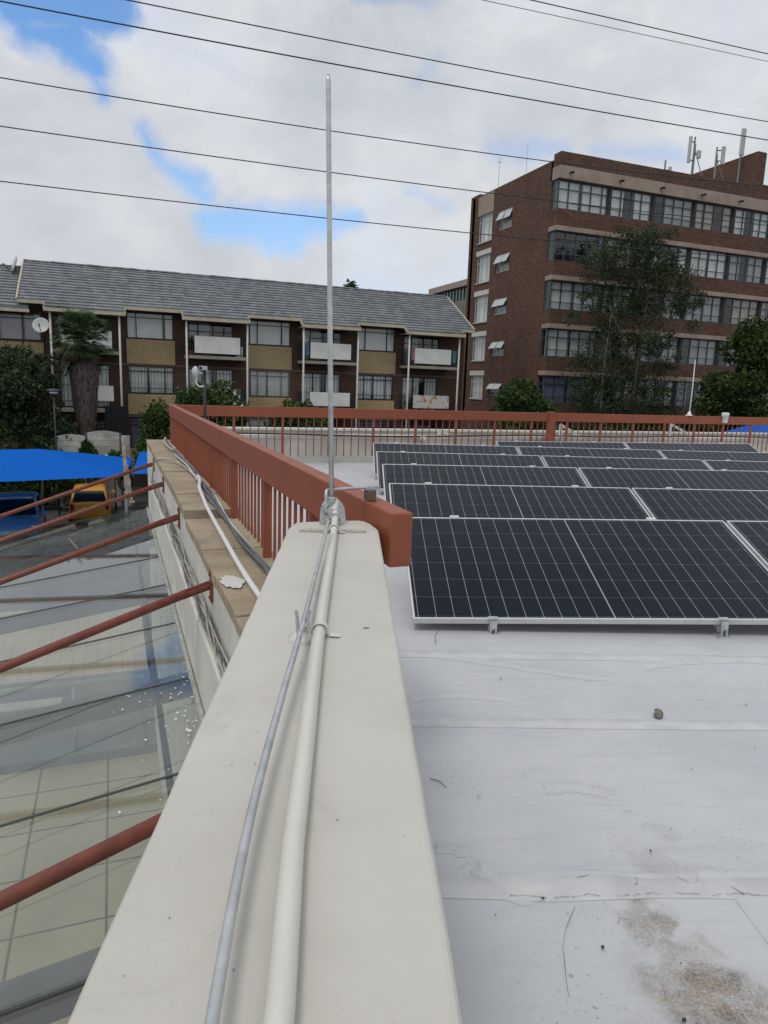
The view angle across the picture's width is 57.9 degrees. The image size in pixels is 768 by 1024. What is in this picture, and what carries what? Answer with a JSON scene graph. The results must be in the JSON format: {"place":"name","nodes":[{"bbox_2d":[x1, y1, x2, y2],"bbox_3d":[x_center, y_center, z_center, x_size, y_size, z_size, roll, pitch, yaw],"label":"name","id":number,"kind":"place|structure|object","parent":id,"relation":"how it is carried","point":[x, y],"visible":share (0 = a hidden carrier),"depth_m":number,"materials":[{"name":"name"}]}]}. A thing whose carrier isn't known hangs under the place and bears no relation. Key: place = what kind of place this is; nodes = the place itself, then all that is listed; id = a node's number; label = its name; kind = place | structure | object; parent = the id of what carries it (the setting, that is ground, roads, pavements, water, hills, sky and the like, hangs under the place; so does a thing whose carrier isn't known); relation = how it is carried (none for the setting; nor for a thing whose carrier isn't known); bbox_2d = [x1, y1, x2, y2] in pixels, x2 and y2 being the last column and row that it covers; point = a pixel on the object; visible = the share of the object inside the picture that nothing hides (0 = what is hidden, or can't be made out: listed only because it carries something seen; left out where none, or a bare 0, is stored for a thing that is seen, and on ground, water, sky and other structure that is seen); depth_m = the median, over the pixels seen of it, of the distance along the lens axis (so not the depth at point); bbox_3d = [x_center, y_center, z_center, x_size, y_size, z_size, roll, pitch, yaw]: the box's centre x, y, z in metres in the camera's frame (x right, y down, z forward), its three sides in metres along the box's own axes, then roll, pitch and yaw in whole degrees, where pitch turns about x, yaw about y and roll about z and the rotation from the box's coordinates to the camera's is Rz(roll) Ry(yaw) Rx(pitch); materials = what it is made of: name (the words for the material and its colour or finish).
{"place":"outdoors","nodes":[
{"label":"outdoors","id":0,"kind":"place"},
{"bbox_2d":[0,264,48,484],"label":"apartment building","id":1,"kind":"structure","parent":0,"point":[17,319],"depth_m":33.15,"materials":[{"name":"brown brick"}]},
{"bbox_2d":[0,311,41,340],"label":"window","id":2,"kind":"structure","parent":1,"relation":"in","point":[10,322],"depth_m":33.07,"materials":[{"name":"black"}]},
{"bbox_2d":[0,697,62,717],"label":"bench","id":3,"kind":"object","parent":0,"point":[10,709],"visible":0.29,"depth_m":10.04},
{"bbox_2d":[0,605,147,684],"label":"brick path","id":4,"kind":"structure","parent":0,"point":[123,653],"depth_m":13.61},
{"bbox_2d":[0,487,151,680],"bbox_3d":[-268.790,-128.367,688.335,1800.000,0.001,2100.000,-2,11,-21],"label":"ground","id":5,"kind":"structure","parent":0,"point":[53,591],"depth_m":20.60,"materials":[{"name":"concrete"}]},
{"bbox_2d":[0,491,48,544],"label":"parked car","id":6,"kind":"object","parent":5,"relation":"on","point":[21,520],"visible":0.7,"depth_m":23.06,"materials":[{"name":"blue paint"}]},
{"bbox_2d":[0,341,79,505],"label":"bougainvillea bush","id":7,"kind":"object","parent":5,"relation":"on","point":[20,387],"visible":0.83,"depth_m":29.00,"materials":[{"name":"green plant"}]},
{"bbox_2d":[0,419,94,510],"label":"shrub","id":8,"kind":"object","parent":5,"relation":"on","point":[32,485],"visible":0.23,"depth_m":28.61,"materials":[{"name":"green plant"}]},
{"bbox_2d":[0,449,135,558],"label":"shade net","id":9,"kind":"object","parent":5,"relation":"on","point":[28,464],"visible":0.93,"depth_m":21.51,"materials":[{"name":"blue fabric"}]},
{"bbox_2d":[0,731,157,774],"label":"terrace kerb","id":10,"kind":"structure","parent":5,"relation":"on","point":[24,760],"depth_m":8.98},
{"bbox_2d":[0,673,146,748],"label":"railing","id":11,"kind":"object","parent":10,"relation":"on","point":[72,684],"visible":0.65,"depth_m":8.93,"materials":[{"name":"grey metal"}]},
{"bbox_2d":[45,307,116,435],"bbox_3d":[-13.248,-4.769,30.922,3.309,8.664,3.001,10,13,36],"label":"palm tree","id":12,"kind":"object","parent":5,"relation":"on","point":[81,356],"visible":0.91,"depth_m":30.19,"materials":[{"name":"brown plant"}]},
{"bbox_2d":[0,752,163,1023],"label":"tiled terrace","id":13,"kind":"structure","parent":5,"relation":"on","point":[72,916],"depth_m":7.32,"materials":[{"name":"beige tile"}]},
{"bbox_2d":[68,483,115,524],"bbox_3d":[-11.582,-0.439,27.447,1.850,1.490,3.600,-2,11,-21],"label":"parked car","id":14,"kind":"object","parent":5,"relation":"on","point":[89,497],"visible":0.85,"depth_m":26.02,"materials":[{"name":"yellow paint"}]},
{"bbox_2d":[57,431,131,507],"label":"garden wall","id":15,"kind":"structure","parent":5,"relation":"on","point":[104,442],"depth_m":29.80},
{"bbox_2d":[105,406,127,479],"bbox_3d":[-12.918,-2.997,33.650,1.000,4.220,0.200,-2,11,-21],"label":"garden screen","id":16,"kind":"object","parent":5,"relation":"on","point":[116,420],"visible":0.36,"depth_m":33.30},
{"bbox_2d":[132,379,252,476],"bbox_3d":[-8.211,-2.918,29.982,5.116,5.708,3.195,-2,11,-21],"label":"shrub","id":17,"kind":"object","parent":5,"relation":"on","point":[157,419],"visible":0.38,"depth_m":29.08,"materials":[{"name":"green plant"}]},
{"bbox_2d":[146,440,274,805],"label":"side parapet","id":18,"kind":"structure","parent":5,"relation":"on","point":[231,606],"depth_m":4.85,"materials":[{"name":"white paint"}]},
{"bbox_2d":[0,457,154,517],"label":"canopy strut","id":19,"kind":"object","parent":18,"relation":"attached to","point":[31,505],"visible":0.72,"depth_m":8.73,"materials":[{"name":"red paint"}]},
{"bbox_2d":[0,476,163,542],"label":"canopy strut","id":20,"kind":"object","parent":18,"relation":"attached to","point":[80,512],"visible":0.98,"depth_m":7.08,"materials":[{"name":"red paint"}]},
{"bbox_2d":[0,506,179,584],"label":"canopy strut","id":21,"kind":"object","parent":18,"relation":"attached to","point":[83,551],"visible":0.97,"depth_m":5.40,"materials":[{"name":"red paint"}]},
{"bbox_2d":[0,507,203,1023],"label":"glass canopy","id":22,"kind":"object","parent":18,"relation":"attached to","point":[49,994],"visible":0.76,"depth_m":4.00,"materials":[{"name":"grey"}]},
{"bbox_2d":[0,568,212,672],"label":"canopy strut","id":23,"kind":"object","parent":18,"relation":"attached to","point":[22,659],"visible":0.98,"depth_m":3.61,"materials":[{"name":"red paint"}]},
{"bbox_2d":[150,479,228,678],"bbox_3d":[-1.601,0.269,5.401,0.074,0.036,7.751,-2,11,-21],"label":"cable bundle","id":24,"kind":"object","parent":18,"relation":"on","point":[217,647],"visible":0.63,"depth_m":4.05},
{"bbox_2d":[166,442,270,573],"bbox_3d":[-1.668,-0.247,6.338,0.097,0.084,8.301,-2,11,-21],"label":"cable bundle","id":25,"kind":"object","parent":18,"relation":"on","point":[253,554],"visible":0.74,"depth_m":4.99,"materials":[{"name":"white plastic"}]},
{"bbox_2d":[196,474,259,597],"bbox_3d":[-1.033,0.092,4.498,0.085,0.113,4.553,-2,11,-20],"label":"hose","id":26,"kind":"object","parent":18,"relation":"on","point":[249,580],"visible":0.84,"depth_m":4.06,"materials":[{"name":"white plastic"}]},
{"bbox_2d":[169,404,412,566],"bbox_3d":[-1.593,-0.509,6.379,0.074,0.619,9.155,-2,11,-21],"label":"side railing","id":27,"kind":"object","parent":18,"relation":"on","point":[225,463],"visible":0.72,"depth_m":3.94,"materials":[{"name":"metal"}]},
{"bbox_2d":[68,521,461,1023],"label":"parapet wall","id":28,"kind":"structure","parent":5,"relation":"on","point":[374,945],"depth_m":0.67,"materials":[{"name":"paint"}]},
{"bbox_2d":[0,812,161,910],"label":"canopy strut","id":29,"kind":"object","parent":28,"relation":"attached to","point":[32,885],"depth_m":1.86,"materials":[{"name":"red paint"}]},
{"bbox_2d":[204,520,329,1023],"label":"earth wire","id":30,"kind":"object","parent":28,"relation":"on","point":[301,635],"visible":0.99,"depth_m":0.65,"materials":[{"name":"metal"}]},
{"bbox_2d":[262,500,345,1023],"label":"conduit","id":31,"kind":"object","parent":28,"relation":"on","point":[280,1000],"visible":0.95,"depth_m":0.64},
{"bbox_2d":[319,73,379,522],"bbox_3d":[-0.090,-0.618,2.170,0.070,1.309,0.242,10,13,38],"label":"lightning rod","id":32,"kind":"object","parent":28,"relation":"attached to","point":[331,499],"visible":0.93,"depth_m":2.13,"materials":[{"name":"metal"}]},
{"bbox_2d":[263,398,327,427],"bbox_3d":[-3.917,-2.730,31.846,3.583,4.948,2.647,-2,11,-21],"label":"shrub","id":33,"kind":"object","parent":5,"relation":"on","point":[302,421],"visible":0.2,"depth_m":30.78,"materials":[{"name":"green plant"}]},
{"bbox_2d":[224,427,766,436],"bbox_3d":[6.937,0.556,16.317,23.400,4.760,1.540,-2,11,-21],"label":"back kerb","id":34,"kind":"structure","parent":5,"relation":"on","point":[355,431],"depth_m":14.31,"materials":[{"name":"white paint"}]},
{"bbox_2d":[240,434,767,462],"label":"end parapet","id":35,"kind":"structure","parent":5,"relation":"on","point":[309,457],"depth_m":11.88,"materials":[{"name":"white paint"}]},
{"bbox_2d":[176,405,767,455],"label":"end railing","id":36,"kind":"object","parent":35,"relation":"on","point":[550,419],"visible":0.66,"depth_m":12.37,"materials":[{"name":"metal"}]},
{"bbox_2d":[235,432,766,437],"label":"cable","id":37,"kind":"object","parent":35,"relation":"on","point":[477,435],"visible":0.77,"depth_m":12.48,"materials":[{"name":"white plastic"}]},
{"bbox_2d":[488,377,558,429],"bbox_3d":[7.526,-4.103,37.712,4.281,6.334,3.221,-2,11,-21],"label":"tree","id":38,"kind":"object","parent":5,"relation":"on","point":[523,397],"visible":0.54,"depth_m":36.51,"materials":[{"name":"green plant"}]},
{"bbox_2d":[460,151,767,431],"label":"apartment block","id":39,"kind":"structure","parent":5,"relation":"on","point":[521,295],"depth_m":43.92,"materials":[{"name":"red brick"}]},
{"bbox_2d":[468,371,483,399],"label":"window","id":40,"kind":"structure","parent":39,"relation":"in","point":[477,381],"depth_m":49.60,"materials":[{"name":"white glass"}]},
{"bbox_2d":[470,331,486,361],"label":"window","id":41,"kind":"structure","parent":39,"relation":"in","point":[479,343],"depth_m":49.10,"materials":[{"name":"white glass"}]},
{"bbox_2d":[472,289,488,323],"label":"window","id":42,"kind":"structure","parent":39,"relation":"in","point":[482,304],"depth_m":48.59,"materials":[{"name":"white glass"}]},
{"bbox_2d":[475,247,491,284],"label":"window","id":43,"kind":"structure","parent":39,"relation":"in","point":[485,259],"depth_m":48.11,"materials":[{"name":"white glass"}]},
{"bbox_2d":[542,375,591,403],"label":"window","id":44,"kind":"structure","parent":39,"relation":"in","point":[553,391],"depth_m":42.31,"materials":[{"name":"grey glass"}]},
{"bbox_2d":[544,328,595,358],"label":"window","id":45,"kind":"structure","parent":39,"relation":"in","point":[558,339],"depth_m":41.90,"materials":[{"name":"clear glass"}]},
{"bbox_2d":[548,280,599,312],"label":"window","id":46,"kind":"structure","parent":39,"relation":"in","point":[562,291],"depth_m":41.38,"materials":[{"name":"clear glass"}]},
{"bbox_2d":[555,179,608,214],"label":"window","id":47,"kind":"structure","parent":39,"relation":"in","point":[569,191],"depth_m":40.54,"materials":[{"name":"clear glass"}]},
{"bbox_2d":[610,188,652,220],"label":"window","id":48,"kind":"structure","parent":39,"relation":"in","point":[642,202],"depth_m":41.87,"materials":[{"name":"white glass"}]},
{"bbox_2d":[654,195,693,226],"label":"window","id":49,"kind":"structure","parent":39,"relation":"in","point":[673,206],"depth_m":43.06,"materials":[{"name":"white glass"}]},
{"bbox_2d":[680,338,717,365],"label":"window","id":50,"kind":"structure","parent":39,"relation":"in","point":[702,351],"depth_m":45.71,"materials":[{"name":"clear glass"}]},
{"bbox_2d":[685,295,722,322],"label":"window","id":51,"kind":"structure","parent":39,"relation":"in","point":[711,311],"depth_m":45.28,"materials":[{"name":"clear glass"}]},
{"bbox_2d":[690,249,727,278],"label":"window","id":52,"kind":"structure","parent":39,"relation":"in","point":[715,264],"depth_m":44.68,"materials":[{"name":"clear glass"}]},
{"bbox_2d":[695,202,732,232],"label":"window","id":53,"kind":"structure","parent":39,"relation":"in","point":[727,212],"depth_m":44.05,"materials":[{"name":"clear glass"}]},
{"bbox_2d":[724,298,758,324],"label":"window","id":54,"kind":"structure","parent":39,"relation":"in","point":[741,309],"depth_m":46.31,"materials":[{"name":"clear glass"}]},
{"bbox_2d":[728,254,764,283],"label":"window","id":55,"kind":"structure","parent":39,"relation":"in","point":[755,265],"depth_m":45.88,"materials":[{"name":"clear glass"}]},
{"bbox_2d":[734,208,767,238],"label":"window","id":56,"kind":"structure","parent":39,"relation":"in","point":[759,231],"depth_m":45.35,"materials":[{"name":"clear glass"}]},
{"bbox_2d":[558,222,708,430],"bbox_3d":[14.492,-8.812,40.099,10.248,15.220,3.825,-2,11,-21],"label":"tall tree","id":57,"kind":"object","parent":5,"relation":"on","point":[636,303],"visible":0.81,"depth_m":39.20,"materials":[{"name":"green plant"}]},
{"bbox_2d":[687,314,767,431],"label":"broadleaf tree","id":58,"kind":"object","parent":5,"relation":"on","point":[742,390],"visible":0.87,"depth_m":36.48,"materials":[{"name":"green plant"}]},
{"bbox_2d":[0,669,154,752],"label":"path","id":59,"kind":"structure","parent":0,"point":[131,723],"depth_m":10.72,"materials":[{"name":"concrete"}]},
{"bbox_2d":[15,259,474,486],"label":"apartment building","id":60,"kind":"structure","parent":0,"point":[155,318],"depth_m":37.24,"materials":[{"name":"brown brick"}]},
{"bbox_2d":[59,363,110,407],"bbox_3d":[-14.837,-6.257,34.525,2.300,2.170,0.183,-2,11,-21],"label":"window","id":61,"kind":"structure","parent":60,"relation":"in","point":[104,378],"depth_m":34.46,"materials":[{"name":"black"}]},
{"bbox_2d":[126,311,172,339],"bbox_3d":[-11.831,-9.378,35.120,2.240,1.320,0.133,-2,11,-21],"label":"window","id":62,"kind":"structure","parent":60,"relation":"in","point":[141,325],"depth_m":35.13,"materials":[{"name":"black"}]},
{"bbox_2d":[128,365,174,393],"bbox_3d":[-11.912,-6.743,35.574,2.240,1.410,0.183,-2,11,-21],"label":"window","id":63,"kind":"structure","parent":60,"relation":"in","point":[160,377],"depth_m":35.61,"materials":[{"name":"black"}]},
{"bbox_2d":[188,321,232,356],"bbox_3d":[-9.067,-8.994,36.275,2.300,1.740,0.132,-2,11,-21],"label":"window","id":64,"kind":"structure","parent":60,"relation":"in","point":[204,327],"depth_m":36.09,"materials":[{"name":"black"}]},
{"bbox_2d":[188,368,232,388],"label":"window","id":65,"kind":"structure","parent":60,"relation":"in","point":[222,374],"depth_m":36.60,"materials":[{"name":"black"}]},
{"bbox_2d":[249,370,289,396],"bbox_3d":[-6.221,-6.945,37.760,2.249,1.414,0.179,-2,11,-21],"label":"window","id":66,"kind":"structure","parent":60,"relation":"in","point":[277,381],"depth_m":37.79,"materials":[{"name":"black"}]},
{"bbox_2d":[249,320,290,346],"bbox_3d":[-6.139,-9.578,37.305,2.240,1.320,0.133,-2,11,-21],"label":"window","id":67,"kind":"structure","parent":60,"relation":"in","point":[272,333],"depth_m":37.33,"materials":[{"name":"black"}]},
{"bbox_2d":[301,373,340,407],"bbox_3d":[-3.565,-6.653,38.853,2.300,2.170,0.183,-2,11,-21],"label":"window","id":68,"kind":"structure","parent":60,"relation":"in","point":[311,380],"depth_m":38.71,"materials":[{"name":"black"}]},
{"bbox_2d":[301,329,341,361],"bbox_3d":[-3.487,-9.190,38.417,2.300,1.740,0.133,-2,11,-21],"label":"window","id":69,"kind":"structure","parent":60,"relation":"in","point":[315,334],"depth_m":38.25,"materials":[{"name":"black"}]},
{"bbox_2d":[358,375,393,399],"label":"window","id":70,"kind":"structure","parent":60,"relation":"in","point":[381,384],"depth_m":40.00,"materials":[{"name":"black"}]},
{"bbox_2d":[359,327,394,351],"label":"window","id":71,"kind":"structure","parent":60,"relation":"in","point":[376,339],"depth_m":39.55,"materials":[{"name":"black"}]},
{"bbox_2d":[401,377,437,409],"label":"window","id":72,"kind":"structure","parent":60,"relation":"in","point":[430,385],"depth_m":40.92,"materials":[{"name":"black"}]},
{"bbox_2d":[403,335,439,366],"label":"window","id":73,"kind":"structure","parent":60,"relation":"in","point":[414,339],"depth_m":40.40,"materials":[{"name":"black"}]},
{"bbox_2d":[0,0,767,140],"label":"overhead wire","id":74,"kind":"object","parent":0,"point":[356,67],"visible":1,"depth_m":23.76,"materials":[{"name":"grey"}]},
{"bbox_2d":[0,77,767,186],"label":"overhead wire","id":75,"kind":"object","parent":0,"point":[353,134],"visible":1,"depth_m":24.12,"materials":[{"name":"grey"}]},
{"bbox_2d":[0,126,767,225],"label":"overhead wire","id":76,"kind":"object","parent":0,"point":[357,175],"visible":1,"depth_m":24.46,"materials":[{"name":"grey"}]},
{"bbox_2d":[0,181,767,259],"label":"overhead wire","id":77,"kind":"object","parent":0,"point":[354,221],"visible":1,"depth_m":24.68,"materials":[{"name":"grey"}]},
{"bbox_2d":[0,0,767,293],"label":"sky","id":78,"kind":"structure","parent":0,"point":[37,46],"materials":[{"name":"white"}]},
{"bbox_2d":[126,0,767,121],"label":"overhead wire","id":79,"kind":"object","parent":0,"point":[428,59],"visible":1,"depth_m":24.63,"materials":[{"name":"grey"}]},
{"bbox_2d":[428,279,466,315],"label":"office building","id":80,"kind":"structure","parent":0,"point":[455,292],"depth_m":89.73,"materials":[{"name":"brown"}]},
{"bbox_2d":[228,462,767,1023],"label":"flat roof","id":81,"kind":"structure","parent":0,"point":[676,960],"depth_m":2.23,"materials":[{"name":"silver plastic"}]},
{"bbox_2d":[373,442,519,476],"bbox_3d":[0.957,-0.731,10.292,2.225,0.473,1.090,1,10,-3],"label":"solar panel","id":82,"kind":"object","parent":81,"relation":"on","point":[442,448],"visible":0.23,"depth_m":10.62,"materials":[{"name":"glass"}]},
{"bbox_2d":[407,690,511,702],"bbox_3d":[0.328,0.789,2.982,0.454,0.006,0.123,1,10,-3],"label":"membrane wrinkle","id":83,"kind":"object","parent":81,"relation":"on","point":[452,694],"visible":1,"depth_m":2.98,"materials":[{"name":"white plastic"}]},
{"bbox_2d":[376,451,545,491],"bbox_3d":[1.023,-0.477,8.916,2.225,0.473,1.090,1,10,-3],"label":"solar panel","id":84,"kind":"object","parent":81,"relation":"on","point":[404,457],"visible":0.2,"depth_m":9.22,"materials":[{"name":"glass"}]},
{"bbox_2d":[435,839,531,905],"bbox_3d":[0.269,0.978,1.910,0.114,0.012,0.340,-6,13,-38],"label":"membrane wrinkle","id":85,"kind":"object","parent":81,"relation":"on","point":[478,860],"visible":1,"depth_m":1.95,"materials":[{"name":"silver plastic"}]},
{"bbox_2d":[382,463,587,502],"bbox_3d":[1.108,-0.211,7.430,2.225,0.473,1.090,1,10,-3],"label":"solar panel","id":86,"kind":"object","parent":81,"relation":"on","point":[415,473],"visible":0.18,"depth_m":7.69,"materials":[{"name":"glass"}]},
{"bbox_2d":[389,482,650,519],"bbox_3d":[1.172,0.071,5.895,2.225,0.473,1.090,1,10,-3],"label":"solar panel","id":87,"kind":"object","parent":81,"relation":"on","point":[428,499],"visible":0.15,"depth_m":6.10,"materials":[{"name":"glass"}]},
{"bbox_2d":[447,657,615,681],"bbox_3d":[0.692,0.739,3.313,0.790,0.010,0.112,5,11,15],"label":"membrane wrinkle","id":88,"kind":"object","parent":81,"relation":"on","point":[555,672],"visible":1,"depth_m":3.29,"materials":[{"name":"silver plastic"}]},
{"bbox_2d":[496,441,627,451],"bbox_3d":[3.061,-0.901,11.541,2.225,0.473,1.090,0,10,-3],"label":"solar panel","id":89,"kind":"object","parent":81,"relation":"on","point":[610,445],"visible":0.09,"depth_m":11.92,"materials":[{"name":"glass"}]},
{"bbox_2d":[540,778,614,800],"bbox_3d":[0.648,0.920,2.320,0.247,0.006,0.112,3,10,6],"label":"membrane wrinkle","id":90,"kind":"object","parent":81,"relation":"on","point":[552,786],"visible":1,"depth_m":2.32,"materials":[{"name":"white plastic"}]},
{"bbox_2d":[399,650,767,662],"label":"membrane seam","id":91,"kind":"object","parent":81,"relation":"on","point":[558,656],"visible":0.89,"depth_m":3.47,"materials":[{"name":"silver plastic"}]},
{"bbox_2d":[406,515,767,638],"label":"solar panel","id":92,"kind":"object","parent":81,"relation":"on","point":[491,573],"visible":0.91,"depth_m":4.17,"materials":[{"name":"glass"}]},
{"bbox_2d":[410,717,767,729],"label":"membrane seam","id":93,"kind":"object","parent":81,"relation":"on","point":[575,723],"visible":0.86,"depth_m":2.76,"materials":[{"name":"silver plastic"}]},
{"bbox_2d":[517,446,663,462],"bbox_3d":[3.204,-0.686,10.400,2.225,0.473,1.090,1,10,-3],"label":"solar panel","id":94,"kind":"object","parent":81,"relation":"on","point":[540,451],"visible":0.23,"depth_m":10.73,"materials":[{"name":"glass"}]},
{"bbox_2d":[438,873,767,901],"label":"membrane seam","id":95,"kind":"object","parent":81,"relation":"on","point":[605,886],"visible":0.78,"depth_m":1.85,"materials":[{"name":"silver plastic"}]},
{"bbox_2d":[541,455,710,469],"bbox_3d":[3.270,-0.428,9.025,2.225,0.473,1.090,1,10,-3],"label":"solar panel","id":96,"kind":"object","parent":81,"relation":"on","point":[612,462],"visible":0.21,"depth_m":9.35,"materials":[{"name":"glass"}]},
{"bbox_2d":[490,864,767,877],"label":"membrane wrinkle","id":97,"kind":"object","parent":81,"relation":"on","point":[695,871],"visible":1,"depth_m":1.92,"materials":[{"name":"silver plastic"}]},
{"bbox_2d":[578,467,767,489],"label":"solar panel","id":98,"kind":"object","parent":81,"relation":"on","point":[723,479],"visible":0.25,"depth_m":7.80,"materials":[{"name":"glass"}]},
{"bbox_2d":[624,442,758,451],"bbox_3d":[5.309,-0.889,11.643,2.225,0.473,1.090,0,10,-3],"label":"solar panel","id":99,"kind":"object","parent":81,"relation":"on","point":[729,447],"visible":0.19,"depth_m":11.98,"materials":[{"name":"glass"}]},
{"bbox_2d":[631,487,767,522],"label":"solar panel","id":100,"kind":"object","parent":81,"relation":"on","point":[668,503],"visible":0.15,"depth_m":6.20,"materials":[{"name":"glass"}]},
{"bbox_2d":[634,657,767,669],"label":"membrane wrinkle","id":101,"kind":"object","parent":81,"relation":"on","point":[649,665],"visible":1,"depth_m":3.43,"materials":[{"name":"white plastic"}]},
{"bbox_2d":[659,450,767,461],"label":"solar panel","id":102,"kind":"object","parent":81,"relation":"on","point":[717,455],"visible":0.14,"depth_m":10.83,"materials":[{"name":"glass"}]},
{"bbox_2d":[703,460,767,470],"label":"solar panel","id":103,"kind":"object","parent":81,"relation":"on","point":[738,465],"visible":0.43,"depth_m":9.45,"materials":[{"name":"glass"}]},
{"bbox_2d":[726,521,767,568],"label":"solar panel","id":104,"kind":"object","parent":81,"relation":"on","point":[752,536],"visible":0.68,"depth_m":4.64,"materials":[{"name":"glass"}]},
{"bbox_2d":[735,896,767,942],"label":"membrane lap","id":105,"kind":"object","parent":81,"relation":"on","point":[755,909],"visible":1,"depth_m":1.79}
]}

